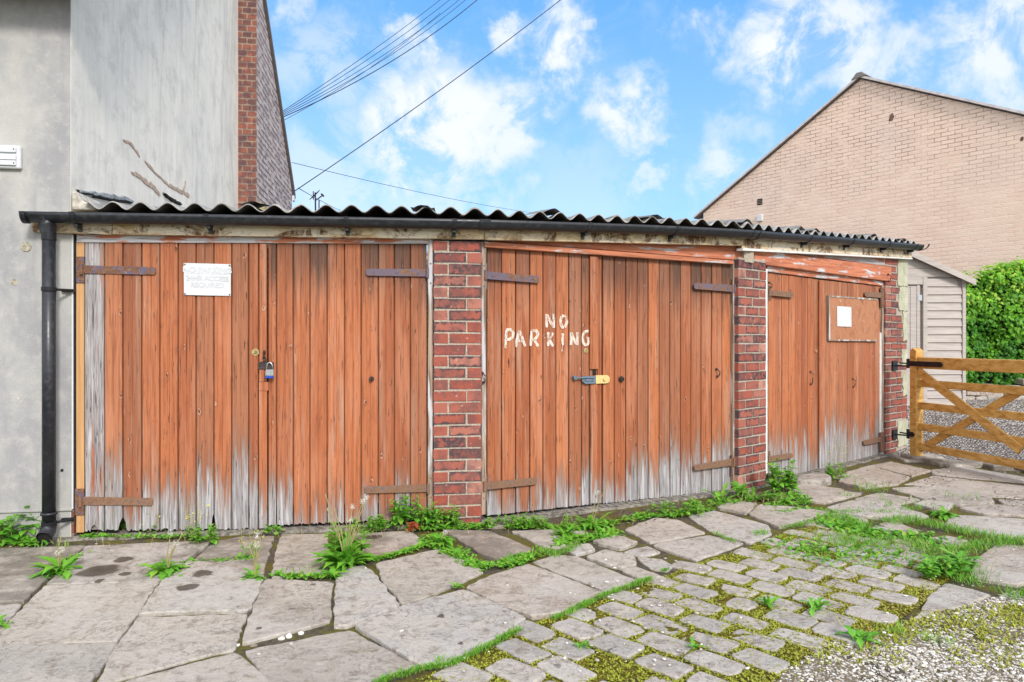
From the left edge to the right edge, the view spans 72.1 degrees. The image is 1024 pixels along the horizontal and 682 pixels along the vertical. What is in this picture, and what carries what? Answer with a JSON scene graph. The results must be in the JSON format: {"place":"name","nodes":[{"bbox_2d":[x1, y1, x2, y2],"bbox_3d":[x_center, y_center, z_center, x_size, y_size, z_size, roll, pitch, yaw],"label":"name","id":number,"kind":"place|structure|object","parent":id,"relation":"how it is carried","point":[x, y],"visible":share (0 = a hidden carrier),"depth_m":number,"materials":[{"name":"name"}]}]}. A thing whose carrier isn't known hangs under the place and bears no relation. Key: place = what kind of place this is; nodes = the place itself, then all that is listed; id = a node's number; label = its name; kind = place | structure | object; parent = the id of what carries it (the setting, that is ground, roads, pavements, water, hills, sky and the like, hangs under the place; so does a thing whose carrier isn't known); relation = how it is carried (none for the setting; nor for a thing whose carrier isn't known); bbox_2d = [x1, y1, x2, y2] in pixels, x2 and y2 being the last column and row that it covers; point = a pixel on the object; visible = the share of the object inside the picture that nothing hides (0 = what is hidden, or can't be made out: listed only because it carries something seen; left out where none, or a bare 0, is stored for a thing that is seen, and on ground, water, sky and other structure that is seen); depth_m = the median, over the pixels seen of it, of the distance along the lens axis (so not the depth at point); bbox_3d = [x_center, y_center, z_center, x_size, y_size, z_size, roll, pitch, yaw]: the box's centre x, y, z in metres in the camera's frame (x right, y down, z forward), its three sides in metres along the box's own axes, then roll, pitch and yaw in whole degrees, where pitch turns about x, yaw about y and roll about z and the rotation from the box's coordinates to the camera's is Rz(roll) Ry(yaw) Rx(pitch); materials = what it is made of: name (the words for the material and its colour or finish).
{"place":"outdoors","nodes":[
{"label":"outdoors","id":0,"kind":"place"},
{"bbox_2d":[309,190,323,210],"bbox_3d":[-11.085,-7.712,40.000,0.862,1.754,0.120,0,0,0],"label":"television aerial","id":1,"kind":"object","parent":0,"point":[314,194],"visible":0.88,"depth_m":39.98,"materials":[{"name":"grey metal"}]},
{"bbox_2d":[0,399,1023,681],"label":"ground","id":2,"kind":"structure","parent":0,"point":[1016,405],"depth_m":4.53,"materials":[{"name":"grey stone"}]},
{"bbox_2d":[0,514,32,541],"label":"leafy weed","id":3,"kind":"object","parent":2,"relation":"on","point":[8,527],"visible":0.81,"depth_m":4.33,"materials":[{"name":"green plant"}]},
{"bbox_2d":[7,505,41,537],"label":"leafy weed","id":4,"kind":"object","parent":2,"relation":"on","point":[23,531],"visible":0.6,"depth_m":4.38,"materials":[{"name":"green plant"}]},
{"bbox_2d":[0,0,295,538],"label":"rendered house","id":5,"kind":"structure","parent":2,"relation":"on","point":[158,103],"depth_m":4.78,"materials":[{"name":"paint"}]},
{"bbox_2d":[283,0,439,110],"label":"overhead cable","id":6,"kind":"object","parent":5,"relation":"attached to","point":[359,59],"visible":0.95,"depth_m":11.83,"materials":[{"name":"black rubber"}]},
{"bbox_2d":[285,13,439,119],"bbox_3d":[-2.448,-4.902,12.280,0.008,3.200,3.936,0,0,31],"label":"overhead cable","id":7,"kind":"object","parent":5,"relation":"attached to","point":[363,72],"visible":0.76,"depth_m":12.02,"materials":[{"name":"black rubber"}]},
{"bbox_2d":[283,0,448,112],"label":"overhead cable","id":8,"kind":"object","parent":5,"relation":"attached to","point":[364,61],"visible":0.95,"depth_m":11.85,"materials":[{"name":"black rubber"}]},
{"bbox_2d":[284,0,458,113],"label":"overhead cable","id":9,"kind":"object","parent":5,"relation":"attached to","point":[370,63],"visible":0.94,"depth_m":11.92,"materials":[{"name":"black rubber"}]},
{"bbox_2d":[284,0,464,114],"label":"overhead cable","id":10,"kind":"object","parent":5,"relation":"attached to","point":[371,67],"visible":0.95,"depth_m":11.85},
{"bbox_2d":[284,0,476,116],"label":"overhead cable","id":11,"kind":"object","parent":5,"relation":"attached to","point":[377,69],"visible":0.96,"depth_m":11.86,"materials":[{"name":"black rubber"}]},
{"bbox_2d":[292,162,529,212],"bbox_3d":[0.431,-4.025,20.600,0.009,2.376,20.380,0,0,23],"label":"overhead cable","id":12,"kind":"object","parent":5,"relation":"attached to","point":[398,187],"visible":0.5,"depth_m":13.97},
{"bbox_2d":[295,0,559,190],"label":"overhead cable","id":13,"kind":"object","parent":5,"relation":"attached to","point":[423,101],"visible":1,"depth_m":12.54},
{"bbox_2d":[192,631,303,654],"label":"stone fragments","id":14,"kind":"object","parent":2,"relation":"on","point":[288,635],"visible":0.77,"depth_m":2.95,"materials":[{"name":"white stone"}]},
{"bbox_2d":[241,533,265,580],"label":"dandelion","id":15,"kind":"object","parent":2,"relation":"on","point":[253,573],"visible":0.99,"depth_m":3.66,"materials":[{"name":"green plant"}]},
{"bbox_2d":[262,524,285,534],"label":"leafy weed","id":16,"kind":"object","parent":2,"relation":"on","point":[269,529],"visible":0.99,"depth_m":4.52,"materials":[{"name":"green plant"}]},
{"bbox_2d":[321,566,349,578],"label":"dandelion","id":17,"kind":"object","parent":2,"relation":"on","point":[332,570],"visible":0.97,"depth_m":3.70,"materials":[{"name":"green plant"}]},
{"bbox_2d":[309,494,376,578],"bbox_3d":[-0.928,1.067,3.843,0.344,0.478,0.302,0,0,-33],"label":"dandelion","id":18,"kind":"object","parent":2,"relation":"on","point":[346,557],"visible":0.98,"depth_m":3.83,"materials":[{"name":"green plant"}]},
{"bbox_2d":[322,521,373,557],"bbox_3d":[-0.930,1.133,3.998,0.311,0.211,0.213,0,0,0],"label":"leafy weed","id":19,"kind":"object","parent":2,"relation":"on","point":[334,541],"visible":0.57,"depth_m":3.98,"materials":[{"name":"green plant"}]},
{"bbox_2d":[350,514,398,530],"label":"leafy weed","id":20,"kind":"object","parent":2,"relation":"on","point":[379,523],"visible":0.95,"depth_m":4.57,"materials":[{"name":"green plant"}]},
{"bbox_2d":[388,495,413,525],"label":"leafy weed","id":21,"kind":"object","parent":2,"relation":"on","point":[405,516],"visible":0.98,"depth_m":4.67,"materials":[{"name":"green plant"}]},
{"bbox_2d":[406,521,419,531],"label":"red weed","id":22,"kind":"object","parent":2,"relation":"on","point":[412,525],"visible":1,"depth_m":4.56,"materials":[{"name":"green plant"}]},
{"bbox_2d":[406,495,442,525],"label":"leafy weed","id":23,"kind":"object","parent":2,"relation":"on","point":[424,517],"visible":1,"depth_m":4.66,"materials":[{"name":"green plant"}]},
{"bbox_2d":[423,530,456,549],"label":"dandelion","id":24,"kind":"object","parent":2,"relation":"on","point":[440,539],"visible":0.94,"depth_m":4.26,"materials":[{"name":"green plant"}]},
{"bbox_2d":[448,582,463,587],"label":"dandelion","id":25,"kind":"object","parent":2,"relation":"on","point":[456,585],"visible":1,"depth_m":3.52,"materials":[{"name":"green plant"}]},
{"bbox_2d":[19,191,929,542],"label":"garage block","id":26,"kind":"structure","parent":2,"relation":"on","point":[473,363],"depth_m":4.76,"materials":[{"name":"red brick"}]},
{"bbox_2d":[75,243,273,531],"bbox_3d":[-2.161,0.294,4.541,1.213,1.889,0.098,0,0,-8],"label":"door leaf","id":27,"kind":"structure","parent":26,"relation":"in","point":[177,387],"depth_m":4.54,"materials":[{"name":"brown wood"}]},
{"bbox_2d":[183,263,231,295],"bbox_3d":[-1.972,-0.398,4.559,0.300,0.210,0.008,0,0,-8],"label":"notice plate","id":28,"kind":"object","parent":26,"relation":"attached to","point":[207,279],"visible":1,"depth_m":4.56,"materials":[{"name":"white metal"}]},
{"bbox_2d":[265,362,273,377],"bbox_3d":[-1.580,0.189,4.588,0.053,0.108,0.024,0,0,-8],"label":"padlock","id":29,"kind":"object","parent":26,"relation":"hanging from","point":[269,373],"visible":1,"depth_m":4.58,"materials":[{"name":"silver metal"}]},
{"bbox_2d":[268,243,433,525],"bbox_3d":[-1.067,0.275,4.710,1.081,1.884,0.082,0,0,-8],"label":"door leaf","id":30,"kind":"structure","parent":26,"relation":"in","point":[347,323],"depth_m":4.70,"materials":[{"name":"brown wood"}]},
{"bbox_2d":[481,248,600,515],"bbox_3d":[0.220,0.280,5.074,1.013,1.883,0.113,0,0,-28],"label":"door leaf","id":31,"kind":"structure","parent":26,"relation":"in","point":[543,309],"depth_m":5.07,"materials":[{"name":"brown wood"}]},
{"bbox_2d":[596,256,735,503],"bbox_3d":[1.236,0.297,5.577,1.380,1.891,0.098,0,0,-26],"label":"door leaf","id":32,"kind":"structure","parent":26,"relation":"in","point":[664,379],"depth_m":5.56,"materials":[{"name":"brown wood"}]},
{"bbox_2d":[767,273,818,475],"bbox_3d":[2.581,0.332,6.502,1.016,1.882,0.113,0,0,-42],"label":"door leaf","id":33,"kind":"structure","parent":26,"relation":"in","point":[792,301],"depth_m":6.49,"materials":[{"name":"brown wood"}]},
{"bbox_2d":[837,306,851,326],"bbox_3d":[3.353,-0.245,7.096,0.314,0.203,0.008,0,0,-40],"label":"paper sheet","id":34,"kind":"object","parent":26,"relation":"attached to","point":[843,316],"visible":1,"depth_m":7.09,"materials":[{"name":"white paper"}]},
{"bbox_2d":[818,273,890,469],"bbox_3d":[3.514,0.269,7.288,1.471,2.012,0.140,0,0,-37],"label":"door leaf","id":35,"kind":"structure","parent":26,"relation":"in","point":[848,357],"depth_m":7.21,"materials":[{"name":"brown wood"}]},
{"bbox_2d":[892,348,1023,469],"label":"field gate","id":36,"kind":"structure","parent":26,"relation":"attached to","point":[917,363],"depth_m":6.86,"materials":[{"name":"brown wood"}]},
{"bbox_2d":[49,451,899,542],"bbox_3d":[0.832,1.255,5.848,8.043,0.050,1.141,0,0,-26],"label":"concrete footing","id":37,"kind":"object","parent":2,"relation":"on","point":[298,528],"visible":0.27,"depth_m":4.89,"materials":[{"name":"grey concrete"}]},
{"bbox_2d":[114,518,126,530],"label":"dandelion","id":38,"kind":"object","parent":37,"relation":"on","point":[122,523],"visible":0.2,"depth_m":4.62,"materials":[{"name":"green plant"}]},
{"bbox_2d":[139,506,165,532],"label":"flowering weed","id":39,"kind":"object","parent":37,"relation":"on","point":[152,526],"visible":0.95,"depth_m":4.52,"materials":[{"name":"green plant"}]},
{"bbox_2d":[0,475,962,579],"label":"ground cover","id":40,"kind":"object","parent":2,"relation":"on","point":[458,553],"visible":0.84,"depth_m":4.36,"materials":[{"name":"green plant"}]},
{"bbox_2d":[183,501,208,535],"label":"flowering weed","id":41,"kind":"object","parent":40,"relation":"on","point":[187,530],"visible":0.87,"depth_m":4.42,"materials":[{"name":"green plant"}]},
{"bbox_2d":[427,504,463,526],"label":"leafy weed","id":42,"kind":"object","parent":40,"relation":"on","point":[455,521],"visible":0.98,"depth_m":4.67,"materials":[{"name":"green plant"}]},
{"bbox_2d":[482,514,537,528],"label":"leafy weed","id":43,"kind":"object","parent":2,"relation":"on","point":[488,522],"visible":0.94,"depth_m":4.68,"materials":[{"name":"green plant"}]},
{"bbox_2d":[0,461,1023,681],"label":"flagstones","id":44,"kind":"object","parent":2,"relation":"on","point":[76,626],"visible":0.78,"depth_m":3.46,"materials":[{"name":"stone"}]},
{"bbox_2d":[0,614,15,628],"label":"dandelion","id":45,"kind":"object","parent":44,"relation":"on","point":[5,625],"visible":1,"depth_m":3.06,"materials":[{"name":"green plant"}]},
{"bbox_2d":[28,535,84,579],"bbox_3d":[-2.434,1.155,3.776,0.290,0.238,0.304,0,0,0],"label":"dandelion","id":46,"kind":"object","parent":44,"relation":"on","point":[58,568],"visible":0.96,"depth_m":3.75,"materials":[{"name":"green plant"}]},
{"bbox_2d":[35,540,84,548],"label":"grass tuft","id":47,"kind":"object","parent":44,"relation":"on","point":[56,545],"visible":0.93,"depth_m":4.21,"materials":[{"name":"green plant"}]},
{"bbox_2d":[136,529,189,580],"bbox_3d":[-1.861,1.139,3.756,0.263,0.271,0.240,0,0,15],"label":"dandelion","id":48,"kind":"object","parent":44,"relation":"on","point":[168,568],"visible":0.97,"depth_m":3.75,"materials":[{"name":"green plant"}]},
{"bbox_2d":[188,523,218,544],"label":"leafy weed","id":49,"kind":"object","parent":44,"relation":"on","point":[198,537],"visible":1,"depth_m":4.27,"materials":[{"name":"green plant"}]},
{"bbox_2d":[238,528,264,554],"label":"flowering weed","id":50,"kind":"object","parent":44,"relation":"on","point":[251,545],"visible":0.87,"depth_m":4.04,"materials":[{"name":"green plant"}]},
{"bbox_2d":[434,653,468,664],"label":"grass tuft","id":51,"kind":"object","parent":44,"relation":"on","point":[447,659],"visible":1,"depth_m":2.71,"materials":[{"name":"green plant"}]},
{"bbox_2d":[9,464,1022,677],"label":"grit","id":52,"kind":"object","parent":44,"relation":"on","point":[663,658],"visible":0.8,"depth_m":3.03,"materials":[{"name":"grey gravel"}]},
{"bbox_2d":[550,523,579,538],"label":"dandelion","id":53,"kind":"object","parent":44,"relation":"on","point":[565,533],"visible":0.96,"depth_m":4.47,"materials":[{"name":"green plant"}]},
{"bbox_2d":[560,468,1023,523],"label":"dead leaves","id":54,"kind":"object","parent":44,"relation":"on","point":[863,497],"visible":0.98,"depth_m":5.40,"materials":[{"name":"brown plant"}]},
{"bbox_2d":[826,436,847,474],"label":"flowering weed","id":55,"kind":"object","parent":44,"relation":"on","point":[838,457],"visible":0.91,"depth_m":6.48,"materials":[{"name":"green plant"}]},
{"bbox_2d":[858,495,953,509],"bbox_3d":[2.859,1.199,5.284,0.704,0.066,0.422,0,0,0],"label":"grass tuft","id":56,"kind":"object","parent":44,"relation":"on","point":[912,503],"visible":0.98,"depth_m":5.20,"materials":[{"name":"green plant"}]},
{"bbox_2d":[936,489,999,498],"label":"grass tuft","id":57,"kind":"object","parent":44,"relation":"on","point":[963,496],"visible":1,"depth_m":5.50,"materials":[{"name":"green plant"}]},
{"bbox_2d":[517,513,582,527],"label":"leafy weed","id":58,"kind":"object","parent":2,"relation":"on","point":[544,523],"visible":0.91,"depth_m":4.66,"materials":[{"name":"green plant"}]},
{"bbox_2d":[96,483,1023,575],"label":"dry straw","id":59,"kind":"object","parent":2,"relation":"on","point":[593,515],"visible":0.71,"depth_m":4.35,"materials":[{"name":"beige plant"}]},
{"bbox_2d":[571,481,613,530],"bbox_3d":[0.534,1.107,4.680,0.266,0.343,0.303,0,0,30],"label":"dandelion","id":60,"kind":"object","parent":2,"relation":"on","point":[589,521],"visible":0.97,"depth_m":4.68,"materials":[{"name":"green plant"}]},
{"bbox_2d":[646,500,708,514],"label":"leafy weed","id":61,"kind":"object","parent":2,"relation":"on","point":[689,508],"visible":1,"depth_m":5.03,"materials":[{"name":"green plant"}]},
{"bbox_2d":[685,637,704,649],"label":"dandelion","id":62,"kind":"object","parent":2,"relation":"on","point":[693,642],"visible":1,"depth_m":2.84,"materials":[{"name":"green plant"}]},
{"bbox_2d":[372,483,1023,681],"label":"grass","id":63,"kind":"structure","parent":2,"relation":"on","point":[571,610],"depth_m":4.14,"materials":[{"name":"green plant"}]},
{"bbox_2d":[432,520,972,681],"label":"cobblestones","id":64,"kind":"structure","parent":2,"relation":"on","point":[510,670],"depth_m":3.13,"materials":[{"name":"stone"}]},
{"bbox_2d":[572,641,589,648],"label":"dandelion","id":65,"kind":"object","parent":64,"relation":"on","point":[582,643],"visible":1,"depth_m":2.84,"materials":[{"name":"green plant"}]},
{"bbox_2d":[754,595,780,609],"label":"dandelion","id":66,"kind":"object","parent":64,"relation":"on","point":[768,601],"visible":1,"depth_m":3.29,"materials":[{"name":"green plant"}]},
{"bbox_2d":[800,597,832,616],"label":"dandelion","id":67,"kind":"object","parent":64,"relation":"on","point":[816,604],"visible":1,"depth_m":3.24,"materials":[{"name":"green plant"}]},
{"bbox_2d":[687,497,723,507],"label":"leafy weed","id":68,"kind":"object","parent":2,"relation":"on","point":[694,501],"visible":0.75,"depth_m":5.21,"materials":[{"name":"green plant"}]},
{"bbox_2d":[405,525,1023,681],"bbox_3d":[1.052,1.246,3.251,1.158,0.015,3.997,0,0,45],"label":"moss","id":69,"kind":"object","parent":2,"relation":"on","point":[687,635],"visible":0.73,"depth_m":3.01,"materials":[{"name":"green plant"}]},
{"bbox_2d":[700,482,739,502],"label":"dock plant","id":70,"kind":"object","parent":2,"relation":"on","point":[722,493],"visible":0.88,"depth_m":5.44,"materials":[{"name":"green plant"}]},
{"bbox_2d":[728,480,754,496],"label":"dock plant","id":71,"kind":"object","parent":2,"relation":"on","point":[742,487],"visible":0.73,"depth_m":5.59,"materials":[{"name":"green plant"}]},
{"bbox_2d":[731,488,779,500],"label":"leafy weed","id":72,"kind":"object","parent":2,"relation":"on","point":[765,495],"visible":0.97,"depth_m":5.46,"materials":[{"name":"green plant"}]},
{"bbox_2d":[763,458,801,492],"bbox_3d":[2.224,1.089,5.754,0.320,0.288,0.257,0,0,0],"label":"leafy weed","id":73,"kind":"object","parent":2,"relation":"on","point":[787,480],"visible":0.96,"depth_m":5.73,"materials":[{"name":"green plant"}]},
{"bbox_2d":[770,494,798,505],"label":"dandelion","id":74,"kind":"object","parent":2,"relation":"on","point":[784,499],"visible":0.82,"depth_m":5.36,"materials":[{"name":"green plant"}]},
{"bbox_2d":[796,472,830,485],"bbox_3d":[2.700,1.230,6.250,0.269,0.086,0.606,0,0,33],"label":"loose stone","id":75,"kind":"object","parent":2,"relation":"on","point":[821,479],"visible":0.88,"depth_m":6.09,"materials":[{"name":"stone"}]},
{"bbox_2d":[823,462,846,476],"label":"leafy weed","id":76,"kind":"object","parent":2,"relation":"on","point":[830,470],"visible":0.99,"depth_m":6.39,"materials":[{"name":"green plant"}]},
{"bbox_2d":[694,72,1023,277],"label":"pink house","id":77,"kind":"structure","parent":2,"relation":"on","point":[942,174],"depth_m":13.40,"materials":[{"name":"brick"}]},
{"bbox_2d":[853,479,899,492],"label":"grass tuft","id":78,"kind":"object","parent":2,"relation":"on","point":[872,487],"visible":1,"depth_m":5.76,"materials":[{"name":"green plant"}]},
{"bbox_2d":[773,592,1023,681],"bbox_3d":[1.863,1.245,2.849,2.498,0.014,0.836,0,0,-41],"label":"gravel","id":79,"kind":"structure","parent":2,"relation":"on","point":[934,654],"depth_m":2.76,"materials":[{"name":"grey gravel"}]},
{"bbox_2d":[834,625,882,649],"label":"dandelion","id":80,"kind":"object","parent":79,"relation":"on","point":[859,636],"visible":0.98,"depth_m":2.91,"materials":[{"name":"green plant"}]},
{"bbox_2d":[917,554,955,575],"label":"dandelion","id":81,"kind":"object","parent":2,"relation":"on","point":[925,555],"visible":0.21,"depth_m":3.82,"materials":[{"name":"green plant"}]},
{"bbox_2d":[906,251,975,404],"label":"garden shed","id":82,"kind":"structure","parent":2,"relation":"on","point":[936,309],"depth_m":10.01,"materials":[{"name":"white wood"}]},
{"bbox_2d":[906,285,921,404],"bbox_3d":[5.411,0.079,10.037,0.832,1.742,0.048,0,0,2],"label":"shed door","id":83,"kind":"structure","parent":82,"relation":"in","point":[914,297],"depth_m":10.02,"materials":[{"name":"white wood"}]},
{"bbox_2d":[927,506,959,520],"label":"dandelion","id":84,"kind":"object","parent":2,"relation":"on","point":[943,513],"visible":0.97,"depth_m":4.96,"materials":[{"name":"green plant"}]},
{"bbox_2d":[915,552,975,578],"bbox_3d":[2.253,1.180,3.693,0.346,0.130,0.176,0,0,-18],"label":"leafy weed","id":85,"kind":"object","parent":2,"relation":"on","point":[943,563],"visible":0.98,"depth_m":3.68,"materials":[{"name":"green plant"}]},
{"bbox_2d":[890,454,1023,472],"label":"edging stones","id":86,"kind":"object","parent":2,"relation":"on","point":[934,459],"visible":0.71,"depth_m":7.05,"materials":[{"name":"stone"}]},
{"bbox_2d":[936,547,983,567],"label":"dandelion","id":87,"kind":"object","parent":2,"relation":"on","point":[951,555],"visible":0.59,"depth_m":3.93,"materials":[{"name":"green plant"}]},
{"bbox_2d":[963,256,1023,384],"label":"ivy hedge","id":88,"kind":"object","parent":2,"relation":"on","point":[995,312],"visible":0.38,"depth_m":10.99,"materials":[{"name":"green plant"}]},
{"bbox_2d":[966,378,1023,399],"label":"stone wall","id":89,"kind":"structure","parent":2,"relation":"on","point":[974,395],"depth_m":10.75,"materials":[{"name":"stone"}]},
{"bbox_2d":[267,0,1023,251],"label":"sky","id":90,"kind":"structure","parent":0,"point":[606,108],"materials":[{"name":"blue"}]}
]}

